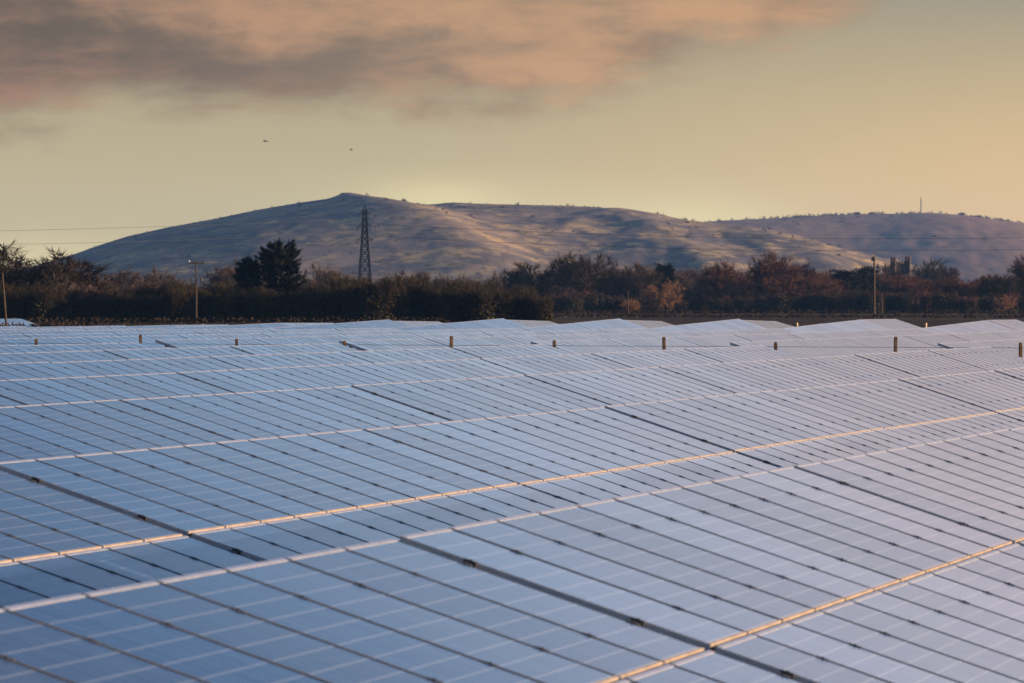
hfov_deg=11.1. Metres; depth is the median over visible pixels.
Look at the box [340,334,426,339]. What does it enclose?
solar table
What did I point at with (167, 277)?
bare tree
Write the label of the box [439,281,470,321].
thicket bush
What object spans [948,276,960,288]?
bare tree
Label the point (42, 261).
bare tree
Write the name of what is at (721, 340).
solar table
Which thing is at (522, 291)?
thicket bush
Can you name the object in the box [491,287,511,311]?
thicket bush
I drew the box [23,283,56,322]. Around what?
thicket bush
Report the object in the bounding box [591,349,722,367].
solar table
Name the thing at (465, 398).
solar table
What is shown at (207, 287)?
thicket bush
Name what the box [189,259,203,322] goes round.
utility pole
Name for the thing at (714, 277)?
bare tree
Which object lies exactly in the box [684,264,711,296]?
bare tree
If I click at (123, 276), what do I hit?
bare tree
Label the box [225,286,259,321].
thicket bush
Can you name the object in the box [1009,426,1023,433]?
solar table
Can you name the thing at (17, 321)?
solar table
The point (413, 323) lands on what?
solar table
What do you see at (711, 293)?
bare tree
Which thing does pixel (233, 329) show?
solar table
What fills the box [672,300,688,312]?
hedge bush
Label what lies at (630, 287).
bare tree
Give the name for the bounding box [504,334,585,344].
solar table
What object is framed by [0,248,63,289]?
bare tree
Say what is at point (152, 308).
thicket bush
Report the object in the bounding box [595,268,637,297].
bare tree
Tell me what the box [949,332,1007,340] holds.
solar table
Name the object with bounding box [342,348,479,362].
solar table
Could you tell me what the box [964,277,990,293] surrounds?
bare tree
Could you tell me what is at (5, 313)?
utility pole
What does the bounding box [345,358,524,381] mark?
solar table
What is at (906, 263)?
church
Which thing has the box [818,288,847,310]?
hedge bush
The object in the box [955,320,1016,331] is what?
solar table
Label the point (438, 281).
bare tree
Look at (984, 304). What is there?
hedge bush
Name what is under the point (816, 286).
bare tree
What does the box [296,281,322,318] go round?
thicket bush
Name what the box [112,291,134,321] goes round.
thicket bush
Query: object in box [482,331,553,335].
solar table
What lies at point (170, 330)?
solar table
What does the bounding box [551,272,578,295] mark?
bare tree
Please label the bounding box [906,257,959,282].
bare tree
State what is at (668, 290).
willow
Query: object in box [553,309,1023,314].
field hedge
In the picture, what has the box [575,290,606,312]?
hedge bush
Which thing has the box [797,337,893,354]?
solar table
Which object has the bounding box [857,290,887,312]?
hedge bush
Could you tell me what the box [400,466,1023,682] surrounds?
solar table
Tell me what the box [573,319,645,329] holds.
solar table
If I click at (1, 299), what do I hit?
thicket bush
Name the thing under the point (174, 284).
thicket bush
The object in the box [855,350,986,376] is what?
solar table
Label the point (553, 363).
solar table
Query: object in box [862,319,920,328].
solar table
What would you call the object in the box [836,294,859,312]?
hedge bush
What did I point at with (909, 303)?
hedge bush
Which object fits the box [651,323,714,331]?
solar table
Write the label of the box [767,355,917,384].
solar table
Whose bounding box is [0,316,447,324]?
field hedge
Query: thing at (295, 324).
solar table
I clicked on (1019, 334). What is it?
solar table
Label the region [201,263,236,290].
bare tree
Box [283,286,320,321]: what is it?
thicket bush
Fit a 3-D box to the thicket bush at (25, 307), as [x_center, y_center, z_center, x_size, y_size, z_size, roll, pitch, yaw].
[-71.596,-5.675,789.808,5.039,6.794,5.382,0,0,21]
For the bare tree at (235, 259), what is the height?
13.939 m
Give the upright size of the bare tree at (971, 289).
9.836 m
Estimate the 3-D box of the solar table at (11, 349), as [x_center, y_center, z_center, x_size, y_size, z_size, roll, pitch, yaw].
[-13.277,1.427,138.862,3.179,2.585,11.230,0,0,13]
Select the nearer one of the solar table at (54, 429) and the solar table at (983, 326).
the solar table at (54, 429)
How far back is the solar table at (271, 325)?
275.23 m
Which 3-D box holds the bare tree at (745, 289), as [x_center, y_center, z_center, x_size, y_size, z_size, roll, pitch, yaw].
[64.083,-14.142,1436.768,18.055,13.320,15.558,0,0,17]
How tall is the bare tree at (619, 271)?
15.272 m
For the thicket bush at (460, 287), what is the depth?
792.60 m
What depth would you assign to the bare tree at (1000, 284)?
1411.16 m
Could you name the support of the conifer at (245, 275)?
on the ground
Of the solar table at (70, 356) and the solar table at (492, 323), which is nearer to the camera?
the solar table at (70, 356)
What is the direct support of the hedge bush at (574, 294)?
on the ground
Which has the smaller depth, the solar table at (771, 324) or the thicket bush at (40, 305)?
the solar table at (771, 324)
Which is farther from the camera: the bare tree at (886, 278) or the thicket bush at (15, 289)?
the bare tree at (886, 278)
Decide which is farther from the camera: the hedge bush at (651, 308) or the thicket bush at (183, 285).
the hedge bush at (651, 308)
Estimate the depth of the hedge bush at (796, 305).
1391.88 m
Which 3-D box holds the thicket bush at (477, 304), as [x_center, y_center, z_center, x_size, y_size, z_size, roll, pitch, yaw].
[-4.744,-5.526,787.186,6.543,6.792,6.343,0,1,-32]
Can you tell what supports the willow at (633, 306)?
on the ground
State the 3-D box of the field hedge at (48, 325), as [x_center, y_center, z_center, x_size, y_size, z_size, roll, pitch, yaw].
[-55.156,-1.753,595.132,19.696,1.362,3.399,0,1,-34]
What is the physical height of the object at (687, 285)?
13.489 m
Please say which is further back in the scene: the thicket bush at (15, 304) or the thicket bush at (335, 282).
the thicket bush at (335, 282)
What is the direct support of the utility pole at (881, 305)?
on the ground
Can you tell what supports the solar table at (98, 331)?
on the ground
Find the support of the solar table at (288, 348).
on the ground
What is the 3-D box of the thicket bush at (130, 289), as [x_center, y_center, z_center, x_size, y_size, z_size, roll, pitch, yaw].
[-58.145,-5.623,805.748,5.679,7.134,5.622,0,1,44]
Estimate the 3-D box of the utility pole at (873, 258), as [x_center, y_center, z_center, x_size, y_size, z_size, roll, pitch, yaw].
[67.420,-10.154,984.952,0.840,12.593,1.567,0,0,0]
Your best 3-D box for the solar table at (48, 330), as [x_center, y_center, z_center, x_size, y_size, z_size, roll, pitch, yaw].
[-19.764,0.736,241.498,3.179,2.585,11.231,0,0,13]
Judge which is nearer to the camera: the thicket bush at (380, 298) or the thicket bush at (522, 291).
the thicket bush at (380, 298)
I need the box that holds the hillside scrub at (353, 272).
[89,193,840,273]
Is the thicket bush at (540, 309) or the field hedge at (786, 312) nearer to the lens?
the thicket bush at (540, 309)
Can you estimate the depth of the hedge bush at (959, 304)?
1396.18 m
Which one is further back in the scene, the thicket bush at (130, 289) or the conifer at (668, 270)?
the conifer at (668, 270)
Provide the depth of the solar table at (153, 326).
278.07 m
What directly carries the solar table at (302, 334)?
on the ground
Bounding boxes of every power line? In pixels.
[1,232,352,244]
[9,219,354,230]
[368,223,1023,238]
[369,235,1023,250]
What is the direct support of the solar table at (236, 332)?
on the ground
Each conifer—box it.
[230,254,263,298]
[253,237,309,299]
[654,263,676,296]
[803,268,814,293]
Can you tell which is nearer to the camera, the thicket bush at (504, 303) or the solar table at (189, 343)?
the solar table at (189, 343)
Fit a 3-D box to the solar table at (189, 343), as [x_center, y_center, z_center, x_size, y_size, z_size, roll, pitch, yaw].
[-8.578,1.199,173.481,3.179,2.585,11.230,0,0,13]
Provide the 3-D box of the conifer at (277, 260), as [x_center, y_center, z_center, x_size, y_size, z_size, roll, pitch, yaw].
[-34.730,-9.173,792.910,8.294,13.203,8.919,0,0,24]
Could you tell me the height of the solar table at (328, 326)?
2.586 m
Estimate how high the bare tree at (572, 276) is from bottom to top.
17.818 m
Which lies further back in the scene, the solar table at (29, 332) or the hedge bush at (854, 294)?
the hedge bush at (854, 294)
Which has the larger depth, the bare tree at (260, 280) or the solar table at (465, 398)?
the bare tree at (260, 280)
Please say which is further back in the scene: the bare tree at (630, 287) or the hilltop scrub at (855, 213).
the hilltop scrub at (855, 213)
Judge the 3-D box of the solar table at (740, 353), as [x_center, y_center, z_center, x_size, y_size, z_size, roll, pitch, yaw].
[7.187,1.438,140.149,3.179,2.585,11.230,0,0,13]
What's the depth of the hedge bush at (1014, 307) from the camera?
1379.31 m
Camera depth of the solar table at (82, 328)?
268.89 m
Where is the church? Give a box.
[890,256,935,278]
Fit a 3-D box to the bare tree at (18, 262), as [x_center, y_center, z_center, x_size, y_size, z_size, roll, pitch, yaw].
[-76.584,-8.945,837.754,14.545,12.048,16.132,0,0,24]
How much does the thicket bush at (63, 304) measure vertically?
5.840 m
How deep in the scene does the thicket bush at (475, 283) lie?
803.25 m
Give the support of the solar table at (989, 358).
on the ground
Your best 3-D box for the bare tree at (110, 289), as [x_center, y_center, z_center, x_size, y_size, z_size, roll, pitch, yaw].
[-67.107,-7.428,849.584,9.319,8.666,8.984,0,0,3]
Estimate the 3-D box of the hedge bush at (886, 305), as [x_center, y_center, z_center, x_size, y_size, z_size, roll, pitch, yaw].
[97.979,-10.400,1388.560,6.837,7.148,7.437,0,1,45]
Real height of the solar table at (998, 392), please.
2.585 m
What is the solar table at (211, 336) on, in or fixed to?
on the ground
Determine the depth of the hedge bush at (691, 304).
1401.15 m
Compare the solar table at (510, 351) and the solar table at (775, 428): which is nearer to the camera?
the solar table at (775, 428)
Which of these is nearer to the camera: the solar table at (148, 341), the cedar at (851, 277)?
the solar table at (148, 341)
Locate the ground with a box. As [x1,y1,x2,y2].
[21,306,1023,327]
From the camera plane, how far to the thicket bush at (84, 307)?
791.30 m
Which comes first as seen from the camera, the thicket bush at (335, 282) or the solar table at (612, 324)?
the solar table at (612, 324)
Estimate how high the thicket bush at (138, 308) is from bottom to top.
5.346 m
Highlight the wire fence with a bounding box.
[24,335,1021,356]
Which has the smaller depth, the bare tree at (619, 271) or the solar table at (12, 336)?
the solar table at (12, 336)
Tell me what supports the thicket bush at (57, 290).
on the ground
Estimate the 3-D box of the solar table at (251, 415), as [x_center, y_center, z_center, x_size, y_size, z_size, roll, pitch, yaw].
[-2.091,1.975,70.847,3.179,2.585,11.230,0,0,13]
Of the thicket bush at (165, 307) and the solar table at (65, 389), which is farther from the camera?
the thicket bush at (165, 307)
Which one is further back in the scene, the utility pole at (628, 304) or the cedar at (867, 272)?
the cedar at (867, 272)
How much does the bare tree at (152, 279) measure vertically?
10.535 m
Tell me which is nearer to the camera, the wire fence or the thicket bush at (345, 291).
the wire fence
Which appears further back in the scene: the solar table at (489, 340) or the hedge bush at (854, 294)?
the hedge bush at (854, 294)
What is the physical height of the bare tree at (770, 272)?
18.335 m
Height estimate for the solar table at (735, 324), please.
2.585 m
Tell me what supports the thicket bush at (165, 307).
on the ground
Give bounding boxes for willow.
[617,299,641,311]
[637,276,685,312]
[990,294,1015,310]
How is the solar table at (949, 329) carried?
on the ground
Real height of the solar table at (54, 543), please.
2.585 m
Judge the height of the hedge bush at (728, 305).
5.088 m
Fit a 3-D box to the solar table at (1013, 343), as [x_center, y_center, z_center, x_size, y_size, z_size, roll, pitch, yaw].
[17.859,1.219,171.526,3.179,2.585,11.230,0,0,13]
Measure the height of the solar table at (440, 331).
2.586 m
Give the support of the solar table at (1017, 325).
on the ground
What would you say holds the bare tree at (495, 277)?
on the ground
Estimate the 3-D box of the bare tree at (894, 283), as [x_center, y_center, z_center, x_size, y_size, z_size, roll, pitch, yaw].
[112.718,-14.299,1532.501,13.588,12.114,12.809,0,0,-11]
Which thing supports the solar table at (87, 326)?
on the ground
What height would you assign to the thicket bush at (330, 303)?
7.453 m
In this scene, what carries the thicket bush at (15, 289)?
on the ground
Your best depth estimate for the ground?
912.09 m
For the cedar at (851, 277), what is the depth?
1438.03 m
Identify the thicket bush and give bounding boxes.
[0,283,24,312]
[0,285,11,318]
[1,290,25,318]
[18,282,48,319]
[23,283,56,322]
[31,279,72,296]
[48,292,72,321]
[62,286,84,319]
[68,281,99,315]
[70,288,99,321]
[91,295,115,321]
[101,285,130,305]
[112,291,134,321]
[116,283,139,298]
[131,282,174,299]
[131,294,147,321]
[139,291,164,321]
[157,292,187,322]
[159,278,189,288]
[162,284,194,321]
[163,275,200,317]
[191,286,214,321]
[194,283,228,317]
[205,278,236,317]
[213,291,238,322]
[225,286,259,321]
[249,283,280,322]
[270,291,293,321]
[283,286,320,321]
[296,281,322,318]
[306,282,336,314]
[312,281,344,321]
[324,272,360,288]
[332,273,370,289]
[337,281,375,321]
[339,278,357,317]
[349,276,403,321]
[359,273,392,287]
[390,286,410,320]
[393,271,436,313]
[400,278,441,320]
[426,287,455,321]
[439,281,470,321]
[443,279,465,288]
[448,276,485,292]
[453,280,492,308]
[459,284,498,320]
[484,286,514,319]
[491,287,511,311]
[507,280,544,319]
[512,291,540,319]
[525,295,553,321]
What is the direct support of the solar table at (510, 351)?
on the ground
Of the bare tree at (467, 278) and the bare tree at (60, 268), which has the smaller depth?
the bare tree at (60, 268)
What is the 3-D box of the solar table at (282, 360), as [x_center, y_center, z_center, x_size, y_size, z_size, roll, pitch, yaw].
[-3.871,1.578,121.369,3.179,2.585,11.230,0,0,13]
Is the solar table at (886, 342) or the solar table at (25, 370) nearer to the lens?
the solar table at (25, 370)
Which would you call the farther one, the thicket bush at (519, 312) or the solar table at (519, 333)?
the thicket bush at (519, 312)
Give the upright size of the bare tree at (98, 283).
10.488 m
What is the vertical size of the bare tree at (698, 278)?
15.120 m
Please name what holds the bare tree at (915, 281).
on the ground
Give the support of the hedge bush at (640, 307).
on the ground
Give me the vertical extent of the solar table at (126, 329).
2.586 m
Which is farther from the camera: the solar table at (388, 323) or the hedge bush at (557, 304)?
the hedge bush at (557, 304)
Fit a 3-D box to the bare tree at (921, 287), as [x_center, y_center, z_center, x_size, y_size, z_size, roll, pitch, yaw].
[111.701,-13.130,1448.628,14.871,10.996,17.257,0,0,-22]
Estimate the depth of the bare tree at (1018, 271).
1427.78 m
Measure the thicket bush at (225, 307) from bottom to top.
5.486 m
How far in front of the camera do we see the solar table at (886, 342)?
185.66 m
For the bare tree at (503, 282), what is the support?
on the ground
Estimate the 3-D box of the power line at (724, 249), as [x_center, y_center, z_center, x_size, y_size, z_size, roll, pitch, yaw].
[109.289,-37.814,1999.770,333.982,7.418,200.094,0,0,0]
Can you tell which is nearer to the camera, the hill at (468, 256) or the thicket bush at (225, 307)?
the thicket bush at (225, 307)
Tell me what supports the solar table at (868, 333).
on the ground
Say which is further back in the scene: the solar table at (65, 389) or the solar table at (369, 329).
the solar table at (369, 329)
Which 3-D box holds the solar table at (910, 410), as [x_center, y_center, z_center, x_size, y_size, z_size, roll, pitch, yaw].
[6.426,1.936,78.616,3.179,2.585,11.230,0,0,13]
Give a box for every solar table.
[0,319,38,326]
[0,326,65,328]
[0,331,63,334]
[0,334,29,338]
[0,337,98,344]
[0,345,35,352]
[0,350,124,362]
[0,362,87,379]
[0,373,232,404]
[0,396,23,406]
[0,399,230,461]
[0,429,575,561]
[0,470,258,607]
[0,539,801,682]
[10,329,84,331]
[19,342,153,351]
[23,333,119,337]
[44,327,110,328]
[51,356,242,375]
[59,330,139,333]
[64,326,117,327]
[85,328,156,329]
[85,335,185,347]
[104,346,251,358]
[108,325,173,328]
[114,331,199,335]
[120,386,448,439]
[137,329,211,331]
[155,325,226,328]
[155,338,267,347]
[171,325,219,326]
[177,364,393,392]
[178,333,268,338]
[195,330,274,333]
[209,328,277,330]
[210,352,370,368]
[220,323,288,328]
[230,343,358,354]
[253,335,359,350]
[261,332,343,336]
[269,329,341,332]
[275,323,346,329]
[280,323,331,326]
[334,319,409,327]
[336,328,399,331]
[338,330,411,334]
[339,338,449,350]
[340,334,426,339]
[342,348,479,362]
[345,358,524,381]
[351,375,608,420]
[364,407,778,503]
[395,321,441,326]
[398,323,468,329]
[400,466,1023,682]
[404,329,473,333]
[415,332,490,337]
[427,336,526,346]
[452,344,572,357]
[454,318,526,328]
[466,328,527,331]
[480,353,630,373]
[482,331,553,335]
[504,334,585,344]
[509,320,556,326]
[523,323,590,330]
[524,367,733,404]
[531,339,640,353]
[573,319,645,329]
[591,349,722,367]
[600,328,659,332]
[605,390,924,467]
[608,337,705,350]
[625,320,673,327]
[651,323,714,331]
[659,360,837,392]
[676,335,749,347]
[685,345,797,361]
[697,319,767,329]
[730,340,841,357]
[735,333,801,340]
[744,320,793,328]
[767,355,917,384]
[774,379,1023,441]
[782,324,843,332]
[788,332,852,338]
[794,428,1023,545]
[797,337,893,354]
[825,319,888,330]
[838,330,895,336]
[853,335,940,351]
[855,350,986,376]
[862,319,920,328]
[881,328,932,335]
[898,371,1023,421]
[903,334,967,348]
[918,324,975,333]
[928,347,1023,370]
[937,340,1023,357]
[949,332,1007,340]
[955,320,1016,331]
[987,320,1023,330]
[990,330,1023,338]
[990,339,1023,351]
[994,367,1023,380]
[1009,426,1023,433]
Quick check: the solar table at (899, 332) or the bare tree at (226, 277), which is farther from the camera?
the bare tree at (226, 277)
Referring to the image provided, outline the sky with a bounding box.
[0,0,1023,267]
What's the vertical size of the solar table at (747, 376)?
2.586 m
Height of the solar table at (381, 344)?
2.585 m
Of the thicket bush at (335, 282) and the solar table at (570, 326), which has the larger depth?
the thicket bush at (335, 282)
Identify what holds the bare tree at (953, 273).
on the ground
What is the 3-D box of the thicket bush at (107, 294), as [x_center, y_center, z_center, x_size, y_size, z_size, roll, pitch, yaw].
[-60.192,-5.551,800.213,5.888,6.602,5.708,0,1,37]
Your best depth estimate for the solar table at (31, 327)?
280.72 m
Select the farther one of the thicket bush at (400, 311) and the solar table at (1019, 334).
the thicket bush at (400, 311)
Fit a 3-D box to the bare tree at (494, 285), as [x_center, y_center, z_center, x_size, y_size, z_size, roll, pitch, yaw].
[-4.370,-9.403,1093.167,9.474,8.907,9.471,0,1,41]
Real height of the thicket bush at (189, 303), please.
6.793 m
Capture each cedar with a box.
[828,269,872,292]
[848,265,886,292]
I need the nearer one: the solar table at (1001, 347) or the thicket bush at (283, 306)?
the solar table at (1001, 347)
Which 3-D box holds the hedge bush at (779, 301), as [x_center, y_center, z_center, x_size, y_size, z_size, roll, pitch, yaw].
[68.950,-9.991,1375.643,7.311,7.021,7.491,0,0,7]
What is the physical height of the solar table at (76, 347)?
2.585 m
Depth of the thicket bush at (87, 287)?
803.79 m
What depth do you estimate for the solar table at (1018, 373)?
96.44 m
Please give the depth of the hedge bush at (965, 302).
1375.59 m
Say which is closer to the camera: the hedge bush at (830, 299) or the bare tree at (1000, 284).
the hedge bush at (830, 299)
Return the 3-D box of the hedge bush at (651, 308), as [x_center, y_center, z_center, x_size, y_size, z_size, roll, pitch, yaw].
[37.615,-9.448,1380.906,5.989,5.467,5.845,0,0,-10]
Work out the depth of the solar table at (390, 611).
22.73 m
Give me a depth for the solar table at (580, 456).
55.88 m
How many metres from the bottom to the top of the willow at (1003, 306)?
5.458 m
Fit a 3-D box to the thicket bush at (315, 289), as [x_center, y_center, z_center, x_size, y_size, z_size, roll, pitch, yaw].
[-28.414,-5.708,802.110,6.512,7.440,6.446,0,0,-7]
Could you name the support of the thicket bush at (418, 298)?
on the ground
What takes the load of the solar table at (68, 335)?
on the ground
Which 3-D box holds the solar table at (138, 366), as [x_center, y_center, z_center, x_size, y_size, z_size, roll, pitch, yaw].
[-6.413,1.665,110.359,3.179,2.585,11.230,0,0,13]
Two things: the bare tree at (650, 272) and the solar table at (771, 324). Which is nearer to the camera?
the solar table at (771, 324)
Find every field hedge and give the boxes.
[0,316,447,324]
[0,322,97,326]
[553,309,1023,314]
[553,313,1023,317]
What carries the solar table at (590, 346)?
on the ground
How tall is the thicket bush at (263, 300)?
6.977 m
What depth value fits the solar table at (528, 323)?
278.61 m
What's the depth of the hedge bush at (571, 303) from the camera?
1375.81 m
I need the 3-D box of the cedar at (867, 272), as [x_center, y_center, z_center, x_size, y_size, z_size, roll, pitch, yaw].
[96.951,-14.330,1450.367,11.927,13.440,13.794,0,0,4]
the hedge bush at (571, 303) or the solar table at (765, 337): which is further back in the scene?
the hedge bush at (571, 303)
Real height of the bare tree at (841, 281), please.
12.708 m
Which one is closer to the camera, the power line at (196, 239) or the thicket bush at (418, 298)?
the thicket bush at (418, 298)
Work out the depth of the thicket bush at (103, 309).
789.73 m
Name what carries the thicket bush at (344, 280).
on the ground
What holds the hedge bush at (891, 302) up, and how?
on the ground
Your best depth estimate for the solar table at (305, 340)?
184.34 m
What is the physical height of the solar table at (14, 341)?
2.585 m
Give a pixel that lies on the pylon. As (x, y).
(366, 226)
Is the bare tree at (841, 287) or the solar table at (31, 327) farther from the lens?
the bare tree at (841, 287)
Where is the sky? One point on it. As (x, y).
(116, 115)
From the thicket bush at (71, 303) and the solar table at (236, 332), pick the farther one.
the thicket bush at (71, 303)
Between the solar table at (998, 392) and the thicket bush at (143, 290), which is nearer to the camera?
the solar table at (998, 392)
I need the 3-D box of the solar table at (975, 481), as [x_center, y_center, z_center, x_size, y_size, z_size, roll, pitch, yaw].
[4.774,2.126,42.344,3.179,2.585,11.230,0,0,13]
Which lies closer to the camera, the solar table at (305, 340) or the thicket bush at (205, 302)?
the solar table at (305, 340)
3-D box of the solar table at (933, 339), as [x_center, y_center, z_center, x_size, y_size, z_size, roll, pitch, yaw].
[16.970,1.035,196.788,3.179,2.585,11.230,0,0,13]
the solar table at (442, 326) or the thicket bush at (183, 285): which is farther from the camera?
the thicket bush at (183, 285)
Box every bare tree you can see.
[0,235,33,289]
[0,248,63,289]
[0,251,55,292]
[8,257,83,287]
[30,247,114,292]
[31,255,85,290]
[39,258,126,291]
[44,253,84,286]
[90,270,117,294]
[103,265,149,291]
[135,272,163,291]
[143,267,187,286]
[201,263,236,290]
[203,257,237,286]
[234,270,269,290]
[297,260,339,289]
[318,268,358,286]
[379,269,421,282]
[403,271,432,286]
[429,272,456,288]
[458,273,481,285]
[477,276,508,293]
[483,272,508,284]
[495,271,518,308]
[498,259,560,296]
[541,251,620,295]
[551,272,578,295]
[595,263,631,297]
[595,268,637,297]
[606,264,663,299]
[625,261,654,300]
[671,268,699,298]
[680,267,703,296]
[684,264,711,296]
[692,265,719,298]
[695,269,741,308]
[697,258,741,300]
[718,268,766,300]
[730,269,752,298]
[739,250,818,297]
[783,267,838,297]
[826,280,851,293]
[827,272,852,294]
[869,260,904,280]
[875,272,895,291]
[881,274,916,295]
[896,274,945,295]
[904,276,925,288]
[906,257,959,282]
[926,275,975,296]
[933,265,961,283]
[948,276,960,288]
[948,280,984,300]
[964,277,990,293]
[973,274,997,297]
[986,272,1022,298]
[1004,254,1023,298]
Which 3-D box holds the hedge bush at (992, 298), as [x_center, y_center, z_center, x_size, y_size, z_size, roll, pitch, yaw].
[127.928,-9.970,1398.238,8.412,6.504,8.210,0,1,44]
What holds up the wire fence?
on the ground
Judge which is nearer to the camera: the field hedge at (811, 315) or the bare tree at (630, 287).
the field hedge at (811, 315)
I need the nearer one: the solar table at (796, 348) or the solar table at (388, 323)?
the solar table at (796, 348)
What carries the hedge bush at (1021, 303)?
on the ground
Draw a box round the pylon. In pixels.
[356,205,372,281]
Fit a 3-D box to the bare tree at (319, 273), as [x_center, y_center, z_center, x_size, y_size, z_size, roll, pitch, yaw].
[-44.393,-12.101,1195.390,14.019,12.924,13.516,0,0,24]
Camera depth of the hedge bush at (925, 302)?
1387.33 m
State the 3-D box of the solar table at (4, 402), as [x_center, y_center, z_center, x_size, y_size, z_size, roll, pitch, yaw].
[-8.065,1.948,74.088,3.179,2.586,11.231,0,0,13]
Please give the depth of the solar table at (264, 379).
95.80 m
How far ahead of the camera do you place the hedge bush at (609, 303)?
1391.43 m
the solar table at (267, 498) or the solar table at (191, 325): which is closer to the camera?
the solar table at (267, 498)
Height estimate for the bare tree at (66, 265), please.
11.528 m
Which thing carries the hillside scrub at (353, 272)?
on the hill at (468, 256)
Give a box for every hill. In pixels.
[7,192,960,303]
[706,213,1023,283]
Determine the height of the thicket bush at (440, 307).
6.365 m
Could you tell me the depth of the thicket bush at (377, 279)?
803.10 m
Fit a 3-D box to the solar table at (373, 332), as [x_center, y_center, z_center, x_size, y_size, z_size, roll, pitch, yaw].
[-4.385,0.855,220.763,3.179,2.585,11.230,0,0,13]
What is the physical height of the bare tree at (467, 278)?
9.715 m
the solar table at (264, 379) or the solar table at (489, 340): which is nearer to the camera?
the solar table at (264, 379)
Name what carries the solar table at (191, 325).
on the ground
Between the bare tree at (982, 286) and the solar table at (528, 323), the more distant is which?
the bare tree at (982, 286)
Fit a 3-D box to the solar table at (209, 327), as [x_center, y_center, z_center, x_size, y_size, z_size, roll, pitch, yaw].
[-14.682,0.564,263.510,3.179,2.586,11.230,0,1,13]
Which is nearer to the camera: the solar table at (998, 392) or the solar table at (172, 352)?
the solar table at (998, 392)
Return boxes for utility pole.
[1,273,7,325]
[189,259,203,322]
[627,291,628,315]
[871,253,875,317]
[881,293,882,314]
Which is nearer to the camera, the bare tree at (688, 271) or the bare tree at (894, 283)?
the bare tree at (894, 283)
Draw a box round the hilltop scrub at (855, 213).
[709,211,1022,269]
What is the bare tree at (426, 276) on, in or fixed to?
on the ground
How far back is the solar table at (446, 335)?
206.46 m
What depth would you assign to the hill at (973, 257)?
7092.10 m
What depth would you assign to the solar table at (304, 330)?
235.12 m
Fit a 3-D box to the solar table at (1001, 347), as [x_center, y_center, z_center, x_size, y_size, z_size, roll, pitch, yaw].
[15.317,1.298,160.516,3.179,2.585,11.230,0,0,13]
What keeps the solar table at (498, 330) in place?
on the ground
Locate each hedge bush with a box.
[546,292,570,312]
[559,294,586,312]
[568,289,597,309]
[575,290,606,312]
[603,293,625,312]
[614,297,627,312]
[626,297,644,312]
[646,297,665,312]
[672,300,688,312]
[681,296,701,312]
[723,297,736,312]
[753,294,774,312]
[765,291,789,312]
[790,295,804,312]
[798,291,823,312]
[810,289,839,312]
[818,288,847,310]
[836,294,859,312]
[846,288,875,309]
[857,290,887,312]
[877,291,896,312]
[884,291,903,312]
[892,292,920,312]
[911,289,933,312]
[930,290,960,312]
[954,296,961,312]
[959,295,979,312]
[970,295,991,312]
[981,292,1004,312]
[996,292,1019,312]
[1017,298,1023,312]
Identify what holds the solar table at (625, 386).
on the ground
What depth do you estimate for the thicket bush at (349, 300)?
787.55 m
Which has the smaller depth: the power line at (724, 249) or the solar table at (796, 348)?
the solar table at (796, 348)
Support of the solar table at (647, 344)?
on the ground
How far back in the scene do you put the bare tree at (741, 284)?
1531.11 m
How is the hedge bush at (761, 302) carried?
on the ground
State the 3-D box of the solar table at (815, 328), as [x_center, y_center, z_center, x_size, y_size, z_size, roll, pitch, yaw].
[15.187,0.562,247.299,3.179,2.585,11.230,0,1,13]
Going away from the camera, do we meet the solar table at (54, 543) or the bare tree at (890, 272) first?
the solar table at (54, 543)
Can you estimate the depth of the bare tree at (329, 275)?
1099.20 m
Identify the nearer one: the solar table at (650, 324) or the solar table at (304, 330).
the solar table at (304, 330)
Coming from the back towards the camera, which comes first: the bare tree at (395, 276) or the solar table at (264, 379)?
the bare tree at (395, 276)
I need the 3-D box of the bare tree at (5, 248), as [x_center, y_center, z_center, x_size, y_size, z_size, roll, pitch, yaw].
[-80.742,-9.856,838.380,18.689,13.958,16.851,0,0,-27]
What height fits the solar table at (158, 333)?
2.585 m
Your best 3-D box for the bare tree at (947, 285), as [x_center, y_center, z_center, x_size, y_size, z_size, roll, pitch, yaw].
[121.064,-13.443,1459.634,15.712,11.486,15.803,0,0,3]
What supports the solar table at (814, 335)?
on the ground
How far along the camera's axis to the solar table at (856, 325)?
258.82 m
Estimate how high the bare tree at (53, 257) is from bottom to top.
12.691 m
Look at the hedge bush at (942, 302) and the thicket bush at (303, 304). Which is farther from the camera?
the hedge bush at (942, 302)
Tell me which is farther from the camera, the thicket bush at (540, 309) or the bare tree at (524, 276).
the bare tree at (524, 276)
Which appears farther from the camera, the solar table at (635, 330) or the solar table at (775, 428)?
the solar table at (635, 330)
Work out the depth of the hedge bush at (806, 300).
1383.64 m
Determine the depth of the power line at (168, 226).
1959.66 m
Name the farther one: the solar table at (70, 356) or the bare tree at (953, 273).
the bare tree at (953, 273)
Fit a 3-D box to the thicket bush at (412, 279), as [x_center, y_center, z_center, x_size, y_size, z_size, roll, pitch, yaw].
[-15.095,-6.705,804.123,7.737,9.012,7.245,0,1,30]
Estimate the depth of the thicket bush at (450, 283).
806.50 m
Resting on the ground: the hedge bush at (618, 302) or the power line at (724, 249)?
the hedge bush at (618, 302)

